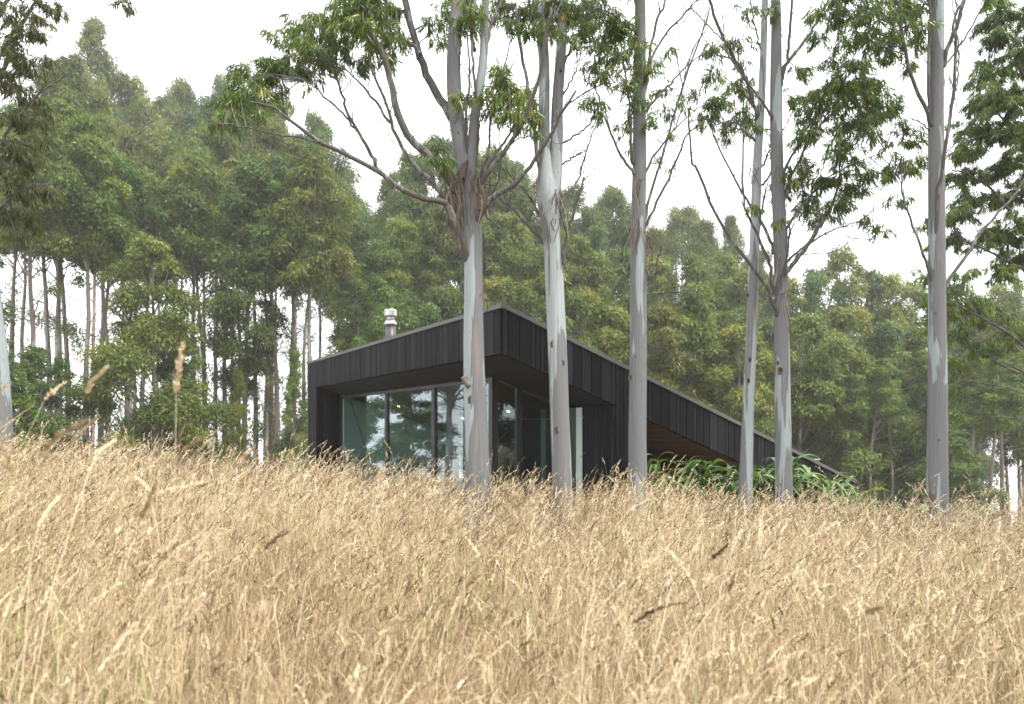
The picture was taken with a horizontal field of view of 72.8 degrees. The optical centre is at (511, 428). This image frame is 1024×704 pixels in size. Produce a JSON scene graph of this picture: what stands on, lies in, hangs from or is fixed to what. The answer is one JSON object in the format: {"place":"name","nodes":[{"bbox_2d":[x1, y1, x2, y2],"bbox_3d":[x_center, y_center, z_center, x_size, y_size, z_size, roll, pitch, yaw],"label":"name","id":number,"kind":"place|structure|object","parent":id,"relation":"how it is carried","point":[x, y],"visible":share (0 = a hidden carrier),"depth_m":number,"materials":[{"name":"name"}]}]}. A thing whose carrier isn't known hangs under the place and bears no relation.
{"place":"outdoors","nodes":[
{"label":"outdoors","id":0,"kind":"place"},
{"bbox_2d":[0,341,1023,703],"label":"ground","id":1,"kind":"structure","parent":0,"point":[505,655],"depth_m":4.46,"materials":[{"name":"beige plant"}]},
{"bbox_2d":[0,165,52,436],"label":"plantation tree","id":2,"kind":"object","parent":1,"relation":"on","point":[13,295],"visible":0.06,"depth_m":36.24,"materials":[{"name":"green plant"}]},
{"bbox_2d":[0,97,56,433],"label":"plantation tree","id":3,"kind":"object","parent":1,"relation":"on","point":[25,265],"visible":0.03,"depth_m":46.76,"materials":[{"name":"green plant"}]},
{"bbox_2d":[7,339,58,496],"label":"plantation tree","id":4,"kind":"object","parent":1,"relation":"on","point":[17,384],"visible":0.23,"depth_m":26.92,"materials":[{"name":"green plant"}]},
{"bbox_2d":[0,128,86,428],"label":"plantation tree","id":5,"kind":"object","parent":1,"relation":"on","point":[12,247],"visible":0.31,"depth_m":33.75,"materials":[{"name":"green plant"}]},
{"bbox_2d":[0,119,91,451],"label":"plantation tree","id":6,"kind":"object","parent":1,"relation":"on","point":[46,317],"visible":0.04,"depth_m":36.87,"materials":[{"name":"green plant"}]},
{"bbox_2d":[8,145,99,502],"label":"plantation tree","id":7,"kind":"object","parent":1,"relation":"on","point":[66,349],"visible":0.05,"depth_m":38.07,"materials":[{"name":"green plant"}]},
{"bbox_2d":[11,344,99,486],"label":"plantation tree","id":8,"kind":"object","parent":1,"relation":"on","point":[35,356],"visible":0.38,"depth_m":30.50,"materials":[{"name":"green plant"}]},
{"bbox_2d":[14,95,97,453],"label":"plantation tree","id":9,"kind":"object","parent":1,"relation":"on","point":[62,108],"visible":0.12,"depth_m":36.67,"materials":[{"name":"green plant"}]},
{"bbox_2d":[0,0,137,501],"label":"gum tree","id":10,"kind":"object","parent":1,"relation":"on","point":[21,66],"visible":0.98,"depth_m":9.17,"materials":[{"name":"green plant"}]},
{"bbox_2d":[28,53,112,450],"bbox_3d":[-28.893,-8.257,44.501,6.328,32.500,5.633,0,0,4],"label":"plantation tree","id":11,"kind":"object","parent":1,"relation":"on","point":[66,89],"visible":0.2,"depth_m":44.61,"materials":[{"name":"green plant"}]},
{"bbox_2d":[21,110,149,489],"bbox_3d":[-21.637,-5.032,35.212,5.574,21.664,5.301,0,0,37],"label":"plantation tree","id":12,"kind":"object","parent":1,"relation":"on","point":[86,141],"visible":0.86,"depth_m":34.44,"materials":[{"name":"green plant"}]},
{"bbox_2d":[52,14,131,501],"bbox_3d":[-38.061,-12.805,62.455,6.152,49.611,6.468,0,0,38],"label":"plantation tree","id":13,"kind":"object","parent":1,"relation":"on","point":[97,61],"visible":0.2,"depth_m":62.35,"materials":[{"name":"green plant"}]},
{"bbox_2d":[65,86,125,439],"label":"plantation tree","id":14,"kind":"object","parent":1,"relation":"on","point":[101,107],"visible":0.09,"depth_m":46.34,"materials":[{"name":"green plant"}]},
{"bbox_2d":[44,148,149,505],"bbox_3d":[-21.639,-4.344,36.105,4.754,21.438,5.372,0,0,7],"label":"plantation tree","id":15,"kind":"object","parent":1,"relation":"on","point":[128,170],"visible":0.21,"depth_m":36.18,"materials":[{"name":"green plant"}]},
{"bbox_2d":[61,145,163,486],"bbox_3d":[-21.378,-4.522,37.792,5.285,21.484,5.972,0,0,24],"label":"plantation tree","id":16,"kind":"object","parent":1,"relation":"on","point":[102,333],"visible":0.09,"depth_m":36.86,"materials":[{"name":"green plant"}]},
{"bbox_2d":[78,158,173,492],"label":"plantation tree","id":17,"kind":"object","parent":1,"relation":"on","point":[146,209],"visible":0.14,"depth_m":37.16,"materials":[{"name":"green plant"}]},
{"bbox_2d":[104,70,174,433],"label":"plantation tree","id":18,"kind":"object","parent":1,"relation":"on","point":[137,103],"visible":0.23,"depth_m":64.92,"materials":[{"name":"green plant"}]},
{"bbox_2d":[115,122,167,488],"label":"plantation tree","id":19,"kind":"object","parent":1,"relation":"on","point":[144,145],"visible":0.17,"depth_m":49.94,"materials":[{"name":"green plant"}]},
{"bbox_2d":[65,231,239,492],"bbox_3d":[-16.510,-1.962,32.600,7.239,14.534,6.006,0,0,-40],"label":"plantation tree","id":20,"kind":"object","parent":1,"relation":"on","point":[142,332],"visible":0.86,"depth_m":31.98,"materials":[{"name":"green plant"}]},
{"bbox_2d":[111,166,211,456],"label":"plantation tree","id":21,"kind":"object","parent":1,"relation":"on","point":[181,237],"visible":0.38,"depth_m":38.97,"materials":[{"name":"green plant"}]},
{"bbox_2d":[128,335,229,509],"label":"plantation tree","id":22,"kind":"object","parent":1,"relation":"on","point":[198,364],"visible":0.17,"depth_m":34.55,"materials":[{"name":"green plant"}]},
{"bbox_2d":[151,74,210,492],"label":"plantation tree","id":23,"kind":"object","parent":1,"relation":"on","point":[180,96],"visible":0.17,"depth_m":70.11,"materials":[{"name":"green plant"}]},
{"bbox_2d":[137,152,232,487],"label":"plantation tree","id":24,"kind":"object","parent":1,"relation":"on","point":[213,182],"visible":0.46,"depth_m":40.15,"materials":[{"name":"green plant"}]},
{"bbox_2d":[161,119,229,465],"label":"plantation tree","id":25,"kind":"object","parent":1,"relation":"on","point":[194,143],"visible":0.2,"depth_m":49.52,"materials":[{"name":"green plant"}]},
{"bbox_2d":[156,151,236,421],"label":"plantation tree","id":26,"kind":"object","parent":1,"relation":"on","point":[183,170],"visible":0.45,"depth_m":40.08,"materials":[{"name":"green plant"}]},
{"bbox_2d":[179,71,243,444],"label":"plantation tree","id":27,"kind":"object","parent":1,"relation":"on","point":[197,116],"visible":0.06,"depth_m":70.75,"materials":[{"name":"green plant"}]},
{"bbox_2d":[199,108,263,456],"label":"plantation tree","id":28,"kind":"object","parent":1,"relation":"on","point":[228,143],"visible":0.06,"depth_m":50.67,"materials":[{"name":"green plant"}]},
{"bbox_2d":[221,367,254,500],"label":"plantation tree","id":29,"kind":"object","parent":1,"relation":"on","point":[242,411],"visible":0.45,"depth_m":37.35,"materials":[{"name":"green plant"}]},
{"bbox_2d":[183,152,295,463],"bbox_3d":[-15.022,-4.395,38.344,6.198,22.303,5.376,0,0,-35],"label":"plantation tree","id":30,"kind":"object","parent":1,"relation":"on","point":[256,359],"visible":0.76,"depth_m":37.96,"materials":[{"name":"green plant"}]},
{"bbox_2d":[205,150,312,516],"bbox_3d":[-14.403,-4.471,39.764,6.062,23.004,5.365,0,0,17],"label":"plantation tree","id":31,"kind":"object","parent":1,"relation":"on","point":[266,232],"visible":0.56,"depth_m":38.65,"materials":[{"name":"green plant"}]},
{"bbox_2d":[231,118,297,481],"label":"plantation tree","id":32,"kind":"object","parent":1,"relation":"on","point":[265,145],"visible":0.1,"depth_m":47.88,"materials":[{"name":"green plant"}]},
{"bbox_2d":[221,159,307,509],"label":"plantation tree","id":33,"kind":"object","parent":1,"relation":"on","point":[266,414],"visible":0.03,"depth_m":40.68,"materials":[{"name":"green plant"}]},
{"bbox_2d":[252,167,326,461],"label":"plantation tree","id":34,"kind":"object","parent":1,"relation":"on","point":[293,293],"visible":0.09,"depth_m":41.41,"materials":[{"name":"green plant"}]},
{"bbox_2d":[270,348,315,513],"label":"plantation tree","id":35,"kind":"object","parent":1,"relation":"on","point":[299,437],"visible":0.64,"depth_m":36.64,"materials":[{"name":"green plant"}]},
{"bbox_2d":[277,136,336,469],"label":"plantation tree","id":36,"kind":"object","parent":1,"relation":"on","point":[292,151],"visible":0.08,"depth_m":47.38,"materials":[{"name":"green plant"}]},
{"bbox_2d":[257,144,365,423],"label":"plantation tree","id":37,"kind":"object","parent":1,"relation":"on","point":[312,241],"visible":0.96,"depth_m":37.88,"materials":[{"name":"green plant"}]},
{"bbox_2d":[279,109,359,477],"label":"plantation tree","id":38,"kind":"object","parent":1,"relation":"on","point":[313,122],"visible":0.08,"depth_m":63.77,"materials":[{"name":"green plant"}]},
{"bbox_2d":[306,193,385,357],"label":"plantation tree","id":39,"kind":"object","parent":1,"relation":"on","point":[359,232],"visible":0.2,"depth_m":51.15,"materials":[{"name":"green plant"}]},
{"bbox_2d":[324,277,397,353],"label":"plantation tree","id":40,"kind":"object","parent":1,"relation":"on","point":[355,311],"visible":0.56,"depth_m":41.15,"materials":[{"name":"green plant"}]},
{"bbox_2d":[160,0,587,543],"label":"gum tree","id":41,"kind":"object","parent":1,"relation":"on","point":[362,21],"visible":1,"depth_m":7.87,"materials":[{"name":"green plant"}]},
{"bbox_2d":[349,275,405,347],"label":"plantation tree","id":42,"kind":"object","parent":1,"relation":"on","point":[383,299],"visible":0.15,"depth_m":38.79,"materials":[{"name":"green plant"}]},
{"bbox_2d":[347,238,413,337],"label":"plantation tree","id":43,"kind":"object","parent":1,"relation":"on","point":[370,270],"visible":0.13,"depth_m":44.68,"materials":[{"name":"green plant"}]},
{"bbox_2d":[335,216,445,347],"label":"plantation tree","id":44,"kind":"object","parent":1,"relation":"on","point":[402,241],"visible":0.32,"depth_m":45.50,"materials":[{"name":"green plant"}]},
{"bbox_2d":[366,150,445,304],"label":"plantation tree","id":45,"kind":"object","parent":1,"relation":"on","point":[407,175],"visible":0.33,"depth_m":55.59,"materials":[{"name":"green plant"}]},
{"bbox_2d":[394,204,463,461],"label":"plantation tree","id":46,"kind":"object","parent":1,"relation":"on","point":[443,297],"visible":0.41,"depth_m":45.21,"materials":[{"name":"green plant"}]},
{"bbox_2d":[409,301,464,477],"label":"plantation tree","id":47,"kind":"object","parent":1,"relation":"on","point":[429,314],"visible":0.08,"depth_m":39.45,"materials":[{"name":"green plant"}]},
{"bbox_2d":[388,133,490,285],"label":"plantation tree","id":48,"kind":"object","parent":1,"relation":"on","point":[429,144],"visible":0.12,"depth_m":56.33,"materials":[{"name":"green plant"}]},
{"bbox_2d":[439,204,464,476],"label":"plantation tree","id":49,"kind":"object","parent":1,"relation":"on","point":[455,265],"visible":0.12,"depth_m":48.40,"materials":[{"name":"green plant"}]},
{"bbox_2d":[448,211,520,317],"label":"plantation tree","id":50,"kind":"object","parent":1,"relation":"on","point":[494,237],"visible":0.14,"depth_m":45.43,"materials":[{"name":"green plant"}]},
{"bbox_2d":[455,275,519,475],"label":"plantation tree","id":51,"kind":"object","parent":1,"relation":"on","point":[504,288],"visible":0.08,"depth_m":39.73,"materials":[{"name":"green plant"}]},
{"bbox_2d":[444,143,541,282],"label":"plantation tree","id":52,"kind":"object","parent":1,"relation":"on","point":[506,162],"visible":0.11,"depth_m":58.82,"materials":[{"name":"green plant"}]},
{"bbox_2d":[485,210,541,311],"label":"plantation tree","id":53,"kind":"object","parent":1,"relation":"on","point":[519,262],"visible":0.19,"depth_m":47.38,"materials":[{"name":"green plant"}]},
{"bbox_2d":[511,282,546,324],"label":"plantation tree","id":54,"kind":"object","parent":1,"relation":"on","point":[525,300],"visible":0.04,"depth_m":37.63,"materials":[{"name":"green plant"}]},
{"bbox_2d":[520,218,586,336],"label":"plantation tree","id":55,"kind":"object","parent":1,"relation":"on","point":[540,283],"visible":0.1,"depth_m":46.72,"materials":[{"name":"green plant"}]},
{"bbox_2d":[483,0,640,540],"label":"gum tree","id":56,"kind":"object","parent":1,"relation":"on","point":[550,163],"visible":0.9,"depth_m":8.52,"materials":[{"name":"grey plant"}]},
{"bbox_2d":[532,181,611,330],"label":"plantation tree","id":57,"kind":"object","parent":1,"relation":"on","point":[587,212],"visible":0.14,"depth_m":60.51,"materials":[{"name":"green plant"}]},
{"bbox_2d":[533,233,619,340],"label":"plantation tree","id":58,"kind":"object","parent":1,"relation":"on","point":[580,271],"visible":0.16,"depth_m":47.14,"materials":[{"name":"green plant"}]},
{"bbox_2d":[306,303,855,543],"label":"house","id":59,"kind":"structure","parent":1,"relation":"on","point":[401,393],"depth_m":12.31,"materials":[{"name":"wood"}]},
{"bbox_2d":[545,286,628,365],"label":"plantation tree","id":60,"kind":"object","parent":1,"relation":"on","point":[582,303],"visible":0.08,"depth_m":36.44,"materials":[{"name":"green plant"}]},
{"bbox_2d":[574,247,623,346],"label":"plantation tree","id":61,"kind":"object","parent":1,"relation":"on","point":[596,257],"visible":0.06,"depth_m":47.38,"materials":[{"name":"green plant"}]},
{"bbox_2d":[584,301,648,366],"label":"plantation tree","id":62,"kind":"object","parent":1,"relation":"on","point":[619,316],"visible":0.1,"depth_m":36.40,"materials":[{"name":"green plant"}]},
{"bbox_2d":[578,182,656,324],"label":"plantation tree","id":63,"kind":"object","parent":1,"relation":"on","point":[616,199],"visible":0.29,"depth_m":63.69,"materials":[{"name":"green plant"}]},
{"bbox_2d":[606,244,650,368],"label":"plantation tree","id":64,"kind":"object","parent":1,"relation":"on","point":[623,270],"visible":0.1,"depth_m":49.71,"materials":[{"name":"green plant"}]},
{"bbox_2d":[565,0,720,539],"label":"gum tree","id":65,"kind":"object","parent":1,"relation":"on","point":[642,69],"visible":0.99,"depth_m":8.91,"materials":[{"name":"grey plant"}]},
{"bbox_2d":[646,254,691,355],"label":"plantation tree","id":66,"kind":"object","parent":1,"relation":"on","point":[664,281],"visible":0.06,"depth_m":50.41,"materials":[{"name":"green plant"}]},
{"bbox_2d":[611,300,731,414],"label":"plantation tree","id":67,"kind":"object","parent":1,"relation":"on","point":[659,360],"visible":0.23,"depth_m":36.09,"materials":[{"name":"green plant"}]},
{"bbox_2d":[662,202,723,307],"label":"plantation tree","id":68,"kind":"object","parent":1,"relation":"on","point":[680,230],"visible":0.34,"depth_m":67.71,"materials":[{"name":"green plant"}]},
{"bbox_2d":[658,249,733,392],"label":"plantation tree","id":69,"kind":"object","parent":1,"relation":"on","point":[697,268],"visible":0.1,"depth_m":48.71,"materials":[{"name":"green plant"}]},
{"bbox_2d":[669,281,733,401],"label":"plantation tree","id":70,"kind":"object","parent":1,"relation":"on","point":[692,306],"visible":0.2,"depth_m":37.78,"materials":[{"name":"green plant"}]},
{"bbox_2d":[677,217,730,327],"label":"plantation tree","id":71,"kind":"object","parent":1,"relation":"on","point":[706,232],"visible":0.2,"depth_m":66.54,"materials":[{"name":"green plant"}]},
{"bbox_2d":[682,307,760,415],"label":"plantation tree","id":72,"kind":"object","parent":1,"relation":"on","point":[724,321],"visible":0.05,"depth_m":40.06,"materials":[{"name":"green plant"}]},
{"bbox_2d":[698,246,744,354],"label":"plantation tree","id":73,"kind":"object","parent":1,"relation":"on","point":[726,262],"visible":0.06,"depth_m":52.12,"materials":[{"name":"green plant"}]},
{"bbox_2d":[720,213,746,305],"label":"plantation tree","id":74,"kind":"object","parent":1,"relation":"on","point":[732,227],"visible":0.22,"depth_m":70.87,"materials":[{"name":"green plant"}]},
{"bbox_2d":[694,323,774,544],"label":"plantation tree","id":75,"kind":"object","parent":1,"relation":"on","point":[737,336],"visible":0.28,"depth_m":36.68,"materials":[{"name":"green plant"}]},
{"bbox_2d":[673,0,813,552],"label":"gum tree","id":76,"kind":"object","parent":1,"relation":"on","point":[741,91],"visible":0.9,"depth_m":9.74,"materials":[{"name":"grey plant"}]},
{"bbox_2d":[724,267,769,423],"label":"plantation tree","id":77,"kind":"object","parent":1,"relation":"on","point":[739,284],"visible":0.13,"depth_m":49.63,"materials":[{"name":"green plant"}]},
{"bbox_2d":[726,245,773,321],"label":"plantation tree","id":78,"kind":"object","parent":1,"relation":"on","point":[765,310],"visible":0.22,"depth_m":67.24,"materials":[{"name":"green plant"}]},
{"bbox_2d":[685,0,927,552],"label":"gum tree","id":79,"kind":"object","parent":1,"relation":"on","point":[862,87],"visible":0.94,"depth_m":9.50,"materials":[{"name":"green plant"}]},
{"bbox_2d":[758,309,887,490],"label":"plantation tree","id":80,"kind":"object","parent":1,"relation":"on","point":[808,406],"visible":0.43,"depth_m":39.16,"materials":[{"name":"green plant"}]},
{"bbox_2d":[790,267,872,384],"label":"plantation tree","id":81,"kind":"object","parent":1,"relation":"on","point":[813,286],"visible":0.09,"depth_m":56.33,"materials":[{"name":"green plant"}]},
{"bbox_2d":[795,465,874,543],"bbox_3d":[4.897,1.287,10.864,1.301,1.437,1.394,0,0,-16],"label":"strap leaf plant","id":82,"kind":"object","parent":1,"relation":"on","point":[818,476],"visible":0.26,"depth_m":10.66,"materials":[{"name":"green plant"}]},
{"bbox_2d":[790,328,886,508],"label":"plantation tree","id":83,"kind":"object","parent":1,"relation":"on","point":[812,349],"visible":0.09,"depth_m":42.93,"materials":[{"name":"green plant"}]},
{"bbox_2d":[799,241,886,353],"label":"plantation tree","id":84,"kind":"object","parent":1,"relation":"on","point":[839,261],"visible":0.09,"depth_m":57.57,"materials":[{"name":"green plant"}]},
{"bbox_2d":[821,373,873,490],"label":"plantation tree","id":85,"kind":"object","parent":1,"relation":"on","point":[856,413],"visible":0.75,"depth_m":38.96,"materials":[{"name":"green plant"}]},
{"bbox_2d":[808,302,926,509],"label":"plantation tree","id":86,"kind":"object","parent":1,"relation":"on","point":[861,360],"visible":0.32,"depth_m":43.30,"materials":[{"name":"green plant"}]},
{"bbox_2d":[850,266,889,534],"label":"plantation tree","id":87,"kind":"object","parent":1,"relation":"on","point":[875,308],"visible":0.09,"depth_m":57.60,"materials":[{"name":"green plant"}]},
{"bbox_2d":[847,358,904,537],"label":"plantation tree","id":88,"kind":"object","parent":1,"relation":"on","point":[878,389],"visible":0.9,"depth_m":39.11,"materials":[{"name":"green plant"}]},
{"bbox_2d":[870,270,916,361],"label":"plantation tree","id":89,"kind":"object","parent":1,"relation":"on","point":[891,285],"visible":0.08,"depth_m":56.96,"materials":[{"name":"green plant"}]},
{"bbox_2d":[863,357,925,522],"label":"plantation tree","id":90,"kind":"object","parent":1,"relation":"on","point":[900,411],"visible":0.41,"depth_m":40.75,"materials":[{"name":"green plant"}]},
{"bbox_2d":[849,319,951,541],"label":"plantation tree","id":91,"kind":"object","parent":1,"relation":"on","point":[887,345],"visible":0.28,"depth_m":42.70,"materials":[{"name":"green plant"}]},
{"bbox_2d":[797,0,1023,557],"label":"gum tree","id":92,"kind":"object","parent":1,"relation":"on","point":[903,13],"visible":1,"depth_m":8.81,"materials":[{"name":"grey plant"}]},
{"bbox_2d":[865,324,975,521],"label":"plantation tree","id":93,"kind":"object","parent":1,"relation":"on","point":[912,345],"visible":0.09,"depth_m":44.85,"materials":[{"name":"green plant"}]},
{"bbox_2d":[891,280,960,487],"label":"plantation tree","id":94,"kind":"object","parent":1,"relation":"on","point":[915,293],"visible":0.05,"depth_m":57.80,"materials":[{"name":"green plant"}]},
{"bbox_2d":[896,348,967,509],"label":"plantation tree","id":95,"kind":"object","parent":1,"relation":"on","point":[921,389],"visible":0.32,"depth_m":42.47,"materials":[{"name":"green plant"}]},
{"bbox_2d":[904,429,1015,542],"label":"plantation tree","id":96,"kind":"object","parent":1,"relation":"on","point":[967,468],"visible":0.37,"depth_m":32.56,"materials":[{"name":"green plant"}]},
{"bbox_2d":[908,0,1023,373],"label":"gum tree","id":97,"kind":"object","parent":1,"relation":"on","point":[1005,132],"visible":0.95,"depth_m":12.83,"materials":[{"name":"green plant"}]},
{"bbox_2d":[908,266,1023,422],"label":"gum tree","id":98,"kind":"object","parent":1,"relation":"on","point":[978,304],"visible":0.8,"depth_m":16.02,"materials":[{"name":"green plant"}]},
{"bbox_2d":[948,351,1004,507],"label":"plantation tree","id":99,"kind":"object","parent":1,"relation":"on","point":[965,382],"visible":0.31,"depth_m":38.66,"materials":[{"name":"green plant"}]},
{"bbox_2d":[949,358,1023,524],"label":"plantation tree","id":100,"kind":"object","parent":1,"relation":"on","point":[995,415],"visible":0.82,"depth_m":35.11,"materials":[{"name":"green plant"}]},
{"bbox_2d":[956,281,1023,519],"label":"plantation tree","id":101,"kind":"object","parent":1,"relation":"on","point":[999,291],"visible":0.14,"depth_m":55.92,"materials":[{"name":"green plant"}]},
{"bbox_2d":[973,342,1023,526],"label":"plantation tree","id":102,"kind":"object","parent":1,"relation":"on","point":[1010,357],"visible":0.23,"depth_m":36.67,"materials":[{"name":"green plant"}]},
{"bbox_2d":[989,337,1023,529],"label":"plantation tree","id":103,"kind":"object","parent":1,"relation":"on","point":[1017,453],"visible":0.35,"depth_m":37.67,"materials":[{"name":"green plant"}]},
{"bbox_2d":[0,0,1023,537],"label":"sky","id":104,"kind":"structure","parent":0,"point":[199,37],"materials":[{"name":"white"}]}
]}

